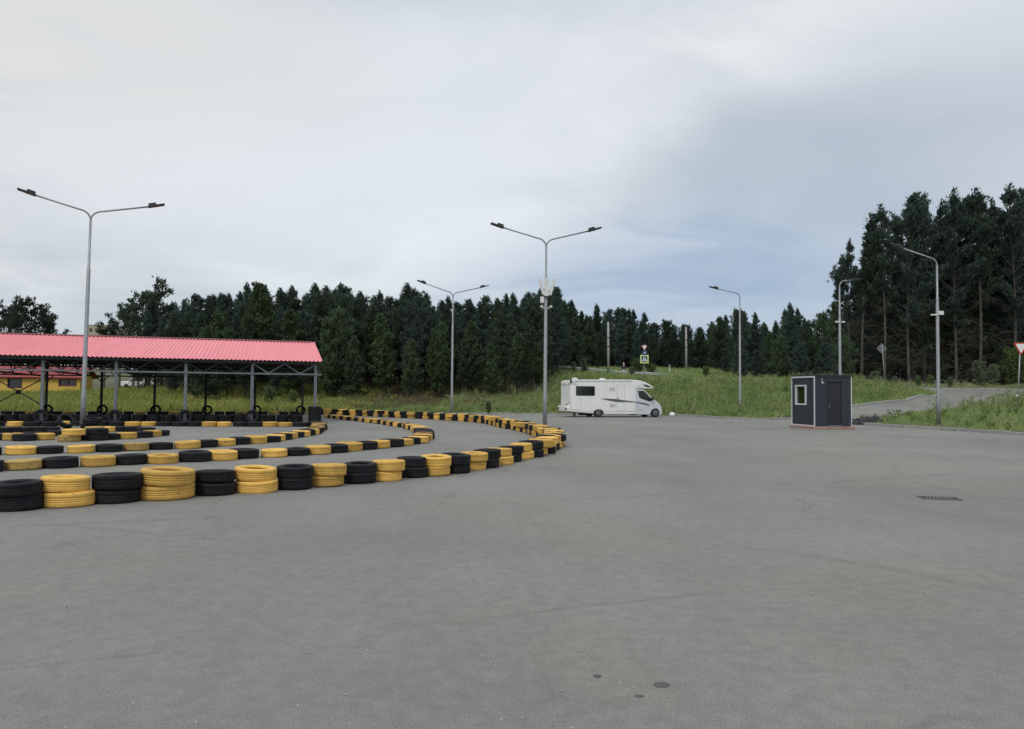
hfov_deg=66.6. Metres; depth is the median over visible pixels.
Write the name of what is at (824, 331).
bushy tree
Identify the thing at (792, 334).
pine tree
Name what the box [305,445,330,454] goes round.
tyre
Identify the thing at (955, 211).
tall pine
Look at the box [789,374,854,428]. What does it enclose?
ticket booth
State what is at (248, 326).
pine tree
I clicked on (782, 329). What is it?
pine tree
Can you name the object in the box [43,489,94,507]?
tyre
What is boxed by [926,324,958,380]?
pine tree
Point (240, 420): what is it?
tyre
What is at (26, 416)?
tyre
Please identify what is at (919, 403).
access road
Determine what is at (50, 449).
tyre
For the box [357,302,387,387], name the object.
pine tree
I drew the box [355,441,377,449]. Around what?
tyre
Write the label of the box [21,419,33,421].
tyre
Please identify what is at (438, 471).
tyre
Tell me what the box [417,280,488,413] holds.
lamp post
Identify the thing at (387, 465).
tyre
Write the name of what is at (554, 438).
tyre
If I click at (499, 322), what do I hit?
pine tree
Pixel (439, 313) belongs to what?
pine tree
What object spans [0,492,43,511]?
tyre
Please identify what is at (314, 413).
tyre
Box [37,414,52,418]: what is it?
tyre
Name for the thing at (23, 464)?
tyre
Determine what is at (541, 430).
tyre
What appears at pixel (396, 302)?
pine tree
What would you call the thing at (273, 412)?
tyre
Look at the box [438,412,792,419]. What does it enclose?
bank kerb
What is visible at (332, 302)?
pine tree
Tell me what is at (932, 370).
pine tree
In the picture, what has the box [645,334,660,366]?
pine tree
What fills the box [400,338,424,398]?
leafy tree
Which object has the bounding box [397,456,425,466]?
tyre
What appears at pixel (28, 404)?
meadow grass
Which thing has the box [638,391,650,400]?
cab window
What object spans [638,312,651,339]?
pine tree
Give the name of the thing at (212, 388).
leafy tree
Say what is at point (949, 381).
shrub
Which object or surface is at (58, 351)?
canopy
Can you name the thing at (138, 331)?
pine tree
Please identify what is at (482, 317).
pine tree
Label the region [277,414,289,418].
tyre
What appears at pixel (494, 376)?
leafy tree
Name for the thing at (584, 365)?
shrub
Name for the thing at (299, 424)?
tyre
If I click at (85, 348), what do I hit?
lamp post
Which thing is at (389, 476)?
tyre
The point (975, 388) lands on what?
road kerb
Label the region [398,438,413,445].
tyre
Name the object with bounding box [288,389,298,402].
shrub
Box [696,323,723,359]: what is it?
pine tree
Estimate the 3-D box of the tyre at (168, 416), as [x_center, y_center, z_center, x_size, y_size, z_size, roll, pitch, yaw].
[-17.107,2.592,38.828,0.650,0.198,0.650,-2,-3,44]
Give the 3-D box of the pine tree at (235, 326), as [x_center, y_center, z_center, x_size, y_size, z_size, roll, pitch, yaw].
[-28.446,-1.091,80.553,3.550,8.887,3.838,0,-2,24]
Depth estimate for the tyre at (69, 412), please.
49.98 m
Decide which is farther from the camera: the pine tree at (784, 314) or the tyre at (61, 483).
the pine tree at (784, 314)
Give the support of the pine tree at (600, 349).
on the ground at (108, 381)
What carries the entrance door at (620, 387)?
in the motorhome
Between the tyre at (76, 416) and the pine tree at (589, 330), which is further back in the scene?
the pine tree at (589, 330)
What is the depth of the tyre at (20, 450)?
18.89 m
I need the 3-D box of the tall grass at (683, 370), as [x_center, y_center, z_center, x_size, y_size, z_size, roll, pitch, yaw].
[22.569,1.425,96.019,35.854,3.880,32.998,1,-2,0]
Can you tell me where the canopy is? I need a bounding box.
[0,332,321,419]
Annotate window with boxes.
[7,378,21,387]
[58,379,76,385]
[577,387,593,394]
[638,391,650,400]
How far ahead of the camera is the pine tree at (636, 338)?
127.68 m
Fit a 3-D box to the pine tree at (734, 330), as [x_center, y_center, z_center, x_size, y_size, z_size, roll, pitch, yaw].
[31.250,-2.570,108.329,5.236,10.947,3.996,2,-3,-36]
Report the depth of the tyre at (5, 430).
27.88 m
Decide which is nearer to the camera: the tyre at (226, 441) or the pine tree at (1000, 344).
the tyre at (226, 441)
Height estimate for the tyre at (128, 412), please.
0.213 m
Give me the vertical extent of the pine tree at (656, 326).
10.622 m
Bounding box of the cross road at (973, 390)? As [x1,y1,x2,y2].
[548,371,1023,392]
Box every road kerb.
[852,391,941,406]
[910,387,1023,389]
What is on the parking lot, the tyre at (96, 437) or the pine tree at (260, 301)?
the tyre at (96, 437)
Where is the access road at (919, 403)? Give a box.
[852,392,1022,418]
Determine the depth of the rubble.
45.14 m
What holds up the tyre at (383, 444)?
on the parking lot
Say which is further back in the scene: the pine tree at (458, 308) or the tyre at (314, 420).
the pine tree at (458, 308)
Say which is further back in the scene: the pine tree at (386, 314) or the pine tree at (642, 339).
the pine tree at (642, 339)
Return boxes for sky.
[0,0,1023,373]
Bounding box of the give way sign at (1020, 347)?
[1014,343,1023,407]
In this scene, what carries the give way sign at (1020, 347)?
on the ground at (108, 381)
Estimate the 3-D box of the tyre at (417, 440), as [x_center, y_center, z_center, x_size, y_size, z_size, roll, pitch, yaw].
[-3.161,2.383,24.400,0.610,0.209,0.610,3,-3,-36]
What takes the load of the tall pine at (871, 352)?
on the ground at (108, 381)
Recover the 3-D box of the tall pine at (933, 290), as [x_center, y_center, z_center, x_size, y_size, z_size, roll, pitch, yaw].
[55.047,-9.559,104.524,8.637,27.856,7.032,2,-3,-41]
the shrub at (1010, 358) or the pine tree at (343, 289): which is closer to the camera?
the pine tree at (343, 289)
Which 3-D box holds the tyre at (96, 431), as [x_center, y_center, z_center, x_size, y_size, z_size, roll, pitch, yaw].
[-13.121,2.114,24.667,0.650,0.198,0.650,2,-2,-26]
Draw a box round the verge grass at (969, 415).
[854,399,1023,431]
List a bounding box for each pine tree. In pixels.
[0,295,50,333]
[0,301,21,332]
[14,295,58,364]
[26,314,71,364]
[95,321,116,387]
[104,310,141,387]
[117,290,145,386]
[124,292,168,385]
[126,296,162,388]
[128,323,151,389]
[139,309,158,385]
[141,276,181,385]
[152,315,167,387]
[156,310,183,388]
[157,301,180,325]
[159,308,181,384]
[163,369,183,393]
[164,319,191,384]
[169,308,183,379]
[179,310,195,337]
[179,369,196,393]
[180,299,186,379]
[180,302,196,385]
[180,311,207,386]
[181,292,207,379]
[202,294,216,325]
[203,297,215,326]
[209,293,232,323]
[210,308,233,383]
[213,292,222,317]
[214,327,236,398]
[220,292,239,379]
[222,310,232,382]
[228,312,244,386]
[229,292,253,374]
[229,303,245,382]
[230,313,260,398]
[232,282,251,322]
[232,290,242,312]
[240,309,260,390]
[250,293,275,381]
[262,308,284,387]
[264,284,272,302]
[265,288,289,380]
[265,339,284,398]
[274,287,285,305]
[282,310,316,389]
[283,288,300,314]
[287,284,297,379]
[295,309,322,393]
[296,292,311,372]
[301,282,321,376]
[301,292,326,347]
[305,298,319,383]
[306,291,330,385]
[313,285,332,377]
[317,290,340,379]
[327,296,336,329]
[328,281,361,336]
[334,292,362,358]
[343,292,365,375]
[348,346,366,395]
[349,295,366,349]
[352,317,363,348]
[355,291,373,378]
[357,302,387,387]
[360,324,374,385]
[362,295,370,376]
[363,295,376,377]
[363,297,377,380]
[365,290,383,379]
[372,311,401,386]
[376,295,401,381]
[376,331,399,392]
[388,307,404,384]
[389,298,406,382]
[392,282,423,380]
[392,303,405,383]
[397,296,432,388]
[401,287,428,384]
[401,317,425,394]
[419,302,430,384]
[419,304,443,387]
[423,292,431,380]
[428,321,457,394]
[434,311,459,383]
[436,300,458,381]
[442,318,459,388]
[444,296,459,383]
[450,301,480,387]
[450,313,460,384]
[451,300,465,380]
[453,298,475,382]
[456,345,481,392]
[474,305,485,382]
[476,294,493,378]
[477,301,488,381]
[478,324,508,386]
[480,308,509,383]
[481,327,507,392]
[483,298,509,376]
[499,293,509,368]
[500,312,517,383]
[501,304,522,380]
[503,292,520,374]
[508,320,533,389]
[510,296,554,387]
[515,340,537,392]
[519,296,535,319]
[520,291,532,314]
[531,288,540,297]
[538,318,558,379]
[541,297,558,371]
[547,296,569,375]
[549,286,578,371]
[550,299,575,366]
[554,301,575,363]
[561,325,572,365]
[566,306,588,366]
[567,300,578,364]
[568,310,586,366]
[573,310,589,365]
[575,337,591,363]
[577,315,600,366]
[584,314,592,367]
[589,309,606,367]
[591,303,601,367]
[593,333,606,365]
[599,318,616,366]
[600,309,616,367]
[603,314,614,368]
[609,307,626,366]
[610,317,631,367]
[611,307,633,367]
[611,321,628,366]
[622,325,634,367]
[624,308,634,366]
[625,327,642,364]
[631,309,639,363]
[633,320,652,365]
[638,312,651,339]
[642,324,648,365]
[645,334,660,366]
[646,322,661,364]
[646,323,658,364]
[652,319,677,367]
[655,337,671,367]
[663,331,683,368]
[674,339,684,368]
[676,323,694,355]
[679,330,698,368]
[679,339,698,368]
[680,324,698,365]
[693,327,709,367]
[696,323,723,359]
[696,340,708,368]
[703,321,716,341]
[704,325,714,368]
[706,316,732,368]
[707,331,720,369]
[716,327,730,367]
[721,320,732,345]
[722,314,730,344]
[725,309,751,371]
[741,311,750,335]
[744,338,750,371]
[745,311,765,370]
[760,331,775,374]
[761,325,769,351]
[762,331,773,370]
[772,324,779,374]
[774,316,794,373]
[778,301,800,373]
[778,309,786,330]
[791,326,810,374]
[792,314,803,328]
[795,308,801,326]
[796,320,820,371]
[828,300,860,374]
[846,284,874,372]
[849,322,859,375]
[850,300,879,377]
[851,303,883,379]
[872,325,902,382]
[873,306,897,381]
[889,283,910,381]
[891,296,920,381]
[892,267,941,383]
[892,269,944,381]
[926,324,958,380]
[926,336,949,383]
[928,274,987,381]
[940,324,971,382]
[952,298,978,382]
[971,294,1013,383]
[988,277,1023,383]
[988,308,1003,382]
[997,311,1021,383]
[1001,299,1023,342]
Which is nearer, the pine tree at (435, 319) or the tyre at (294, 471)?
the tyre at (294, 471)
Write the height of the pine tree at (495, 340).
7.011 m
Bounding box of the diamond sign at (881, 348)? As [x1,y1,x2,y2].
[877,343,886,378]
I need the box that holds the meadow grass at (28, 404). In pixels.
[0,375,381,413]
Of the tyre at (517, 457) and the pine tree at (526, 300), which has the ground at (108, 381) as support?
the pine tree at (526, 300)
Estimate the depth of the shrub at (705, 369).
99.93 m
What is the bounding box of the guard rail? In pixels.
[550,367,665,374]
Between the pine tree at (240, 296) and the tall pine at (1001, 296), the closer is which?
the pine tree at (240, 296)
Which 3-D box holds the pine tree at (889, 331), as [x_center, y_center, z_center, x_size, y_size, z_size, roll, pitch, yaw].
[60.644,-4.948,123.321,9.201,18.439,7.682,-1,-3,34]
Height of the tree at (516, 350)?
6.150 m
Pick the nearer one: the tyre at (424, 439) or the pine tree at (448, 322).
the tyre at (424, 439)
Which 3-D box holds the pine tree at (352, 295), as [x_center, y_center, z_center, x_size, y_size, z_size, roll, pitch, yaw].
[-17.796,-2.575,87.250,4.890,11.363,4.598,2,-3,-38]
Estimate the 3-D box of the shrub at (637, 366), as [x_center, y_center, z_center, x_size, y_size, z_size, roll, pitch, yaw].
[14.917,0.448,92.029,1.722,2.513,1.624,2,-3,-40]
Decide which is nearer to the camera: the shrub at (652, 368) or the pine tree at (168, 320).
the pine tree at (168, 320)
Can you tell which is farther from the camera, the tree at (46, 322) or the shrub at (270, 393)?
the tree at (46, 322)
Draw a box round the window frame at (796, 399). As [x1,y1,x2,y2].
[795,385,806,404]
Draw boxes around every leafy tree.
[187,325,228,397]
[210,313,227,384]
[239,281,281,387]
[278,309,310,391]
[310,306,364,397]
[313,321,343,396]
[343,336,364,394]
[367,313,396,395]
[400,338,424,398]
[424,328,447,397]
[457,320,485,393]
[483,343,501,393]
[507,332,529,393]
[530,342,543,387]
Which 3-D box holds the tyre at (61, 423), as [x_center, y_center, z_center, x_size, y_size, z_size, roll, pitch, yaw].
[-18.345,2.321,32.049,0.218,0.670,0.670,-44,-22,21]
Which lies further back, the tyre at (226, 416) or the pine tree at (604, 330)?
the pine tree at (604, 330)
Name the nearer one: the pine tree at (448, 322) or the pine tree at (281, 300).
the pine tree at (448, 322)
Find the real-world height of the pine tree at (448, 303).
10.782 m
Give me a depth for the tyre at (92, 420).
31.86 m
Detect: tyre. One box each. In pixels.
[0,427,11,432]
[0,459,3,470]
[0,479,42,497]
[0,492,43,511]
[1,411,11,413]
[2,433,17,439]
[4,414,18,418]
[4,419,20,422]
[4,427,21,432]
[4,458,41,470]
[5,445,36,454]
[6,421,23,426]
[12,433,36,440]
[13,411,24,413]
[20,414,32,418]
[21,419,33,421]
[22,427,33,432]
[23,421,40,426]
[33,409,48,421]
[33,427,44,432]
[35,433,54,439]
[36,445,63,453]
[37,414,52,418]
[40,474,90,492]
[41,421,57,425]
[42,456,78,468]
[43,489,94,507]
[44,404,52,413]
[45,426,59,432]
[47,430,61,436]
[51,411,61,413]
[56,413,74,428]
[57,435,80,441]
[62,428,85,435]
[63,411,73,413]
[67,444,94,452]
[71,414,79,418]
[80,423,98,428]
[80,455,115,466]
[84,417,101,424]
[85,426,104,428]
[85,434,107,440]
[86,428,108,434]
[87,414,100,417]
[88,411,98,413]
[91,472,142,489]
[95,443,122,451]
[95,488,140,503]
[97,404,107,414]
[99,421,108,425]
[101,414,112,418]
[104,426,115,431]
[107,409,122,421]
[108,433,119,439]
[109,421,124,425]
[111,426,125,431]
[115,453,146,464]
[117,414,130,418]
[118,432,136,438]
[123,411,133,414]
[123,442,148,450]
[124,421,140,425]
[124,426,141,431]
[132,414,145,418]
[132,419,145,421]
[132,431,152,437]
[135,411,145,413]
[137,427,155,430]
[140,466,194,486]
[140,483,194,500]
[141,421,155,425]
[143,430,161,436]
[146,414,160,418]
[147,419,160,421]
[147,453,178,463]
[149,442,173,449]
[150,405,160,413]
[156,422,171,425]
[161,414,175,418]
[162,418,175,421]
[162,430,169,435]
[170,411,178,414]
[172,422,185,425]
[174,440,200,448]
[178,410,191,421]
[178,450,210,461]
[186,421,201,426]
[192,411,202,413]
[192,414,205,418]
[192,418,204,421]
[194,481,235,495]
[195,469,234,482]
[200,439,217,447]
[202,405,211,414]
[202,421,216,426]
[206,414,219,418]
[206,418,219,421]
[208,449,237,460]
[215,411,223,414]
[216,438,235,445]
[217,422,231,426]
[220,415,233,418]
[220,419,233,422]
[225,411,235,414]
[229,437,250,444]
[230,448,258,458]
[233,422,246,426]
[234,414,244,417]
[234,418,247,421]
[234,465,276,481]
[235,478,277,493]
[244,435,266,443]
[245,410,258,421]
[247,422,261,426]
[249,414,261,418]
[253,405,261,413]
[261,448,286,457]
[262,415,275,418]
[262,419,275,421]
[262,422,277,426]
[266,434,284,440]
[267,436,280,441]
[269,411,277,414]
[273,433,292,439]
[276,419,288,421]
[276,464,313,478]
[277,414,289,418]
[277,478,311,489]
[278,422,291,426]
[281,432,297,438]
[285,447,309,455]
[290,414,302,418]
[290,419,302,422]
[292,430,310,436]
[293,422,306,426]
[296,405,305,414]
[297,431,304,437]
[298,429,315,435]
[305,427,322,433]
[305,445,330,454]
[308,406,321,410]
[308,411,321,414]
[308,415,320,418]
[308,419,320,421]
[311,463,346,475]
[311,475,343,486]
[323,443,347,452]
[336,441,362,451]
[344,461,376,473]
[344,473,375,483]
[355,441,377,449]
[364,418,377,422]
[368,440,389,448]
[372,459,404,471]
[376,471,401,481]
[380,438,403,446]
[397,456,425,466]
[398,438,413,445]
[400,411,409,414]
[402,437,420,443]
[402,467,428,477]
[407,415,414,418]
[408,436,428,442]
[412,426,429,431]
[414,433,432,440]
[415,430,433,432]
[415,432,434,438]
[421,454,451,466]
[425,466,449,475]
[439,413,450,416]
[442,452,470,464]
[450,464,469,473]
[461,451,487,461]
[470,461,485,469]
[473,448,500,458]
[486,458,498,467]
[497,448,511,455]
[498,456,513,464]
[499,445,523,453]
[502,419,515,423]
[510,443,531,451]
[512,453,521,461]
[518,440,543,449]
[520,422,535,427]
[522,451,533,458]
[528,438,553,447]
[532,449,543,457]
[533,425,548,430]
[536,434,556,436]
[536,436,557,444]
[540,428,557,433]
[544,429,563,433]
[544,431,562,433]
[547,434,560,441]
[548,433,565,440]
[548,445,555,453]
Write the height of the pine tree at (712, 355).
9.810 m
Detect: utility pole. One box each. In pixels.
[607,322,610,373]
[685,327,687,368]
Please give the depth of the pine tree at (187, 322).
83.88 m
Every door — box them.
[617,384,624,410]
[636,404,649,413]
[827,383,840,424]
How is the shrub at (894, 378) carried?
on the ground at (108, 381)
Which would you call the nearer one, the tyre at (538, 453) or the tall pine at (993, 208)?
the tyre at (538, 453)
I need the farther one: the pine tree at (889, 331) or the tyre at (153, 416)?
the pine tree at (889, 331)
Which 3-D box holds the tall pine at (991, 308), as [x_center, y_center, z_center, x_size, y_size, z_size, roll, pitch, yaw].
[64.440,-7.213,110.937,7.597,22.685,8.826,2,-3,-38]
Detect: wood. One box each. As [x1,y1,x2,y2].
[156,326,506,384]
[553,340,732,367]
[774,323,1000,383]
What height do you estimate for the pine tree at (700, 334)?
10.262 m
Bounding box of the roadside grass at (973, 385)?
[720,374,1023,388]
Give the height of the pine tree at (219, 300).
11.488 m
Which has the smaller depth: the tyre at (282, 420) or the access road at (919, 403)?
the tyre at (282, 420)
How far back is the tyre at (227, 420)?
39.37 m
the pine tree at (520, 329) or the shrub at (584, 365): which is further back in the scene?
the shrub at (584, 365)
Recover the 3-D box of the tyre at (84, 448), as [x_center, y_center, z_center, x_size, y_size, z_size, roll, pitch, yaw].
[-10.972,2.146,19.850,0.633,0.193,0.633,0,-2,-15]
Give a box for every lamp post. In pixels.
[17,187,164,427]
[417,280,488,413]
[490,222,601,424]
[709,286,740,409]
[835,277,862,374]
[890,242,943,425]
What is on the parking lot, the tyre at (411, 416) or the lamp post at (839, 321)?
the tyre at (411, 416)
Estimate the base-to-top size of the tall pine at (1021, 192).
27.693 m
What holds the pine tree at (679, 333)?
on the ground at (108, 381)
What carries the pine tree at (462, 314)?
on the ground at (108, 381)
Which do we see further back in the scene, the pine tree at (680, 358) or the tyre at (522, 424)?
the pine tree at (680, 358)
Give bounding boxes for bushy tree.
[720,348,731,371]
[730,336,749,375]
[749,350,770,377]
[765,334,792,377]
[789,342,813,374]
[803,310,838,374]
[814,342,842,374]
[832,334,857,377]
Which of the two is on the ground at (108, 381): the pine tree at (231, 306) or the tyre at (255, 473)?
the pine tree at (231, 306)
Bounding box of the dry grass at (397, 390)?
[307,381,513,410]
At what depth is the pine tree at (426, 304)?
85.52 m
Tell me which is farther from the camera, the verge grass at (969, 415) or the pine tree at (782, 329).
the pine tree at (782, 329)
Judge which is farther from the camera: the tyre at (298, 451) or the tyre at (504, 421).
the tyre at (504, 421)
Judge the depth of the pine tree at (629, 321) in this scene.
133.38 m
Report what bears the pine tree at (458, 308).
on the ground at (108, 381)
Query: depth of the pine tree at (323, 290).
91.13 m
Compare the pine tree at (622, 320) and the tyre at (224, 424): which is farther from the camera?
the pine tree at (622, 320)
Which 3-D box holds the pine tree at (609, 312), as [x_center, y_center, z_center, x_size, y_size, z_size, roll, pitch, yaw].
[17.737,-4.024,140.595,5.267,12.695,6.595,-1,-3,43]
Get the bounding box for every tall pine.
[826,254,858,370]
[832,238,867,375]
[842,212,891,378]
[856,203,904,381]
[856,248,901,379]
[857,311,879,379]
[873,191,950,381]
[875,305,899,381]
[878,218,927,381]
[895,191,948,383]
[906,209,953,383]
[914,198,961,383]
[914,278,930,383]
[919,187,990,383]
[939,193,1001,384]
[939,273,995,382]
[944,186,1004,384]
[968,197,1009,384]
[974,207,1012,382]
[975,296,1001,382]
[978,182,1023,384]
[996,187,1023,315]
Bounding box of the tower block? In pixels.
[88,325,125,369]
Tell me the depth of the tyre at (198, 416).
38.97 m
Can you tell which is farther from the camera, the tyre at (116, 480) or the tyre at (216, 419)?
the tyre at (216, 419)
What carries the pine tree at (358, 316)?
on the ground at (108, 381)
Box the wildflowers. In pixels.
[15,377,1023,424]
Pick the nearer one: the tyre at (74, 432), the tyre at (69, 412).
the tyre at (74, 432)
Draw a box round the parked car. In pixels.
[120,378,153,387]
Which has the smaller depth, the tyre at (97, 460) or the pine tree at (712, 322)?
the tyre at (97, 460)
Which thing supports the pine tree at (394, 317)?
on the ground at (108, 381)
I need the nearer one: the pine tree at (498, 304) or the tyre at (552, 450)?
the tyre at (552, 450)
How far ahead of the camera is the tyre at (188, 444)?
21.37 m
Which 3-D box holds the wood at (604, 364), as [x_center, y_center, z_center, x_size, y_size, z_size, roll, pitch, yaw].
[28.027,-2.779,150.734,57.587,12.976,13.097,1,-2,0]
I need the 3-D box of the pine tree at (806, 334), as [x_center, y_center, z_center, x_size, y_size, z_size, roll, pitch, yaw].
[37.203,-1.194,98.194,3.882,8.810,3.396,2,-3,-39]
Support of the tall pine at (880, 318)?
on the ground at (108, 381)
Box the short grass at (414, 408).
[245,401,562,412]
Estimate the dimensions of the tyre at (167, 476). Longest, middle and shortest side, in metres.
0.756 x 0.756 x 0.234 m
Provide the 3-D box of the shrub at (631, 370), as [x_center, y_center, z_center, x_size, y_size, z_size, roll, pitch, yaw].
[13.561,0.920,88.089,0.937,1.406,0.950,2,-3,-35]
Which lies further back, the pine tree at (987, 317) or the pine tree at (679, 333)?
the pine tree at (679, 333)
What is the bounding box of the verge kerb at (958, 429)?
[862,422,1023,435]
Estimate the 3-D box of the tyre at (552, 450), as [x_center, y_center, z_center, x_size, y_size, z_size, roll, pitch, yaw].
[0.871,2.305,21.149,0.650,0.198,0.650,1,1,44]
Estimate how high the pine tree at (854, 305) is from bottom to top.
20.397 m
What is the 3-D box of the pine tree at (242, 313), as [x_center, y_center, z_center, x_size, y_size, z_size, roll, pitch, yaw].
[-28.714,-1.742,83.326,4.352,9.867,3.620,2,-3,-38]
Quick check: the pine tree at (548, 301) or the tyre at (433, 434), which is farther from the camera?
the pine tree at (548, 301)
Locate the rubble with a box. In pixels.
[852,415,887,424]
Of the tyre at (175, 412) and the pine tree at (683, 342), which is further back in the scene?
the pine tree at (683, 342)
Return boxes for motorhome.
[558,378,661,416]
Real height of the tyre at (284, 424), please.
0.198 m
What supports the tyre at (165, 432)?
on the parking lot
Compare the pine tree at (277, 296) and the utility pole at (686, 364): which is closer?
the pine tree at (277, 296)
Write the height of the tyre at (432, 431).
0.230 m
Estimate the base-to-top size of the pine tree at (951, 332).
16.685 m
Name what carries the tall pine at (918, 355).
on the ground at (108, 381)
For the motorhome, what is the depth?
55.42 m
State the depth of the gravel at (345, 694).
5.49 m
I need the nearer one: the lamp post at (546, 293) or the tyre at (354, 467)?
the tyre at (354, 467)
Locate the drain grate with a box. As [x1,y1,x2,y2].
[917,496,962,500]
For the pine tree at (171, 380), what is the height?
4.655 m
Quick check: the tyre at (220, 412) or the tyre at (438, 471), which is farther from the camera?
the tyre at (220, 412)
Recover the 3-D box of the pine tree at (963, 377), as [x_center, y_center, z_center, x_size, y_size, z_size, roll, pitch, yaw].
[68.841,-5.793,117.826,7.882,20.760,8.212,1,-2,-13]
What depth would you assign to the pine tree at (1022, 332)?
104.80 m
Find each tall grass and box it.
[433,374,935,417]
[549,365,778,381]
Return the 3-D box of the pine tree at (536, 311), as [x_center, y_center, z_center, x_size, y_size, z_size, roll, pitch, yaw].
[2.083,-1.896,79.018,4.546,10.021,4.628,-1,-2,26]
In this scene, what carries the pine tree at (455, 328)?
on the ground at (108, 381)
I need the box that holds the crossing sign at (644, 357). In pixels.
[640,344,648,378]
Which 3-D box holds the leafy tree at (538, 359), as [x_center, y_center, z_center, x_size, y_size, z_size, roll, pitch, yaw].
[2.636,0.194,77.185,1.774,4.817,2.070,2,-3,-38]
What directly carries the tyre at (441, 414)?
on the tyre
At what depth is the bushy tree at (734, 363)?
97.82 m
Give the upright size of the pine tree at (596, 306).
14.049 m
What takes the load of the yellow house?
on the ground at (108, 381)
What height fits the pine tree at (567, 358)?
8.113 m
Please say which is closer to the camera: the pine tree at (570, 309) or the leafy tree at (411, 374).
the leafy tree at (411, 374)
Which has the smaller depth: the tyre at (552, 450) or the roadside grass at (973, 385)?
the tyre at (552, 450)
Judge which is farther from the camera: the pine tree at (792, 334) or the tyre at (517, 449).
the pine tree at (792, 334)
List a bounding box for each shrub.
[263,385,277,404]
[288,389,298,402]
[485,401,490,413]
[570,361,576,370]
[579,358,588,371]
[629,367,634,374]
[631,358,643,374]
[645,363,656,372]
[702,366,709,375]
[867,370,881,380]
[892,376,897,383]
[915,375,920,385]
[926,374,933,386]
[946,377,953,386]
[969,360,988,385]
[986,364,1001,385]
[1000,346,1023,384]
[1011,340,1023,385]
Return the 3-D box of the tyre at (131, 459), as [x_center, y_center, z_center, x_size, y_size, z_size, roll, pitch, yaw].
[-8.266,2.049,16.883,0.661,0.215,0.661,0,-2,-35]
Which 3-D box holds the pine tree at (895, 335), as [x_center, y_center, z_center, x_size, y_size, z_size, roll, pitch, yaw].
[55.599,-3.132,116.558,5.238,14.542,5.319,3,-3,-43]
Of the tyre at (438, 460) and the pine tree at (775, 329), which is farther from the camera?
the pine tree at (775, 329)
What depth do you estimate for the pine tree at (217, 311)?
79.86 m
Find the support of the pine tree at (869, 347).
on the ground at (108, 381)
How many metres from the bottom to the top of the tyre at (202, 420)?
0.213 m
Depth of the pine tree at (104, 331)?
119.86 m
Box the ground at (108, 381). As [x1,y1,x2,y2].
[93,370,1023,431]
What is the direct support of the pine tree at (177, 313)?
on the ground at (108, 381)
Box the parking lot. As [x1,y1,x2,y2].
[0,413,1023,728]
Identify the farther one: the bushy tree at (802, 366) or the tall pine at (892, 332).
the tall pine at (892, 332)
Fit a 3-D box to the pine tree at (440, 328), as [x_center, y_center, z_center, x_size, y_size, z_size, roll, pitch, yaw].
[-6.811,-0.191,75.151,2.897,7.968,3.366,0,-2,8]
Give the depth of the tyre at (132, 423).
34.50 m
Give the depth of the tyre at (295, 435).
26.52 m
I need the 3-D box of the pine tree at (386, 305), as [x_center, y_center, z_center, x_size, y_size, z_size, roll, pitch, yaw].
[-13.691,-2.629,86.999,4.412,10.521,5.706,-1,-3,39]
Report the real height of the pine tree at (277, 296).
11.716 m
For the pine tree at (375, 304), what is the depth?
86.52 m
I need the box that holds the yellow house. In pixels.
[0,364,96,391]
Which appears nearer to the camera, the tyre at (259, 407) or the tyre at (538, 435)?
the tyre at (538, 435)
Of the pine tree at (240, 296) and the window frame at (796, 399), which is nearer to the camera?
the window frame at (796, 399)
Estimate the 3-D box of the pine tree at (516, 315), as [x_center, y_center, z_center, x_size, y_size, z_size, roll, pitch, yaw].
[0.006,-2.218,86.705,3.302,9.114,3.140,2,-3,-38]
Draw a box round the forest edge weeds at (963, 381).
[882,378,1023,386]
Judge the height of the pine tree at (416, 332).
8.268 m
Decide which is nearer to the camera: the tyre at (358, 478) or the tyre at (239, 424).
the tyre at (358, 478)
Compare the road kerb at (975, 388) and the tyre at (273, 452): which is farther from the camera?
the road kerb at (975, 388)
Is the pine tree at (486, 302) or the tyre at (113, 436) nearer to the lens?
the tyre at (113, 436)
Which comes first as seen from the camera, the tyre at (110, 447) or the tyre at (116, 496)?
the tyre at (116, 496)
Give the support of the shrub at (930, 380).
on the ground at (108, 381)
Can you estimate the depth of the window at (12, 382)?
103.48 m
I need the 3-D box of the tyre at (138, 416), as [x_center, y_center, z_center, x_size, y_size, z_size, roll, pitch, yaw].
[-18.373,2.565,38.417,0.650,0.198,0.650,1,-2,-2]

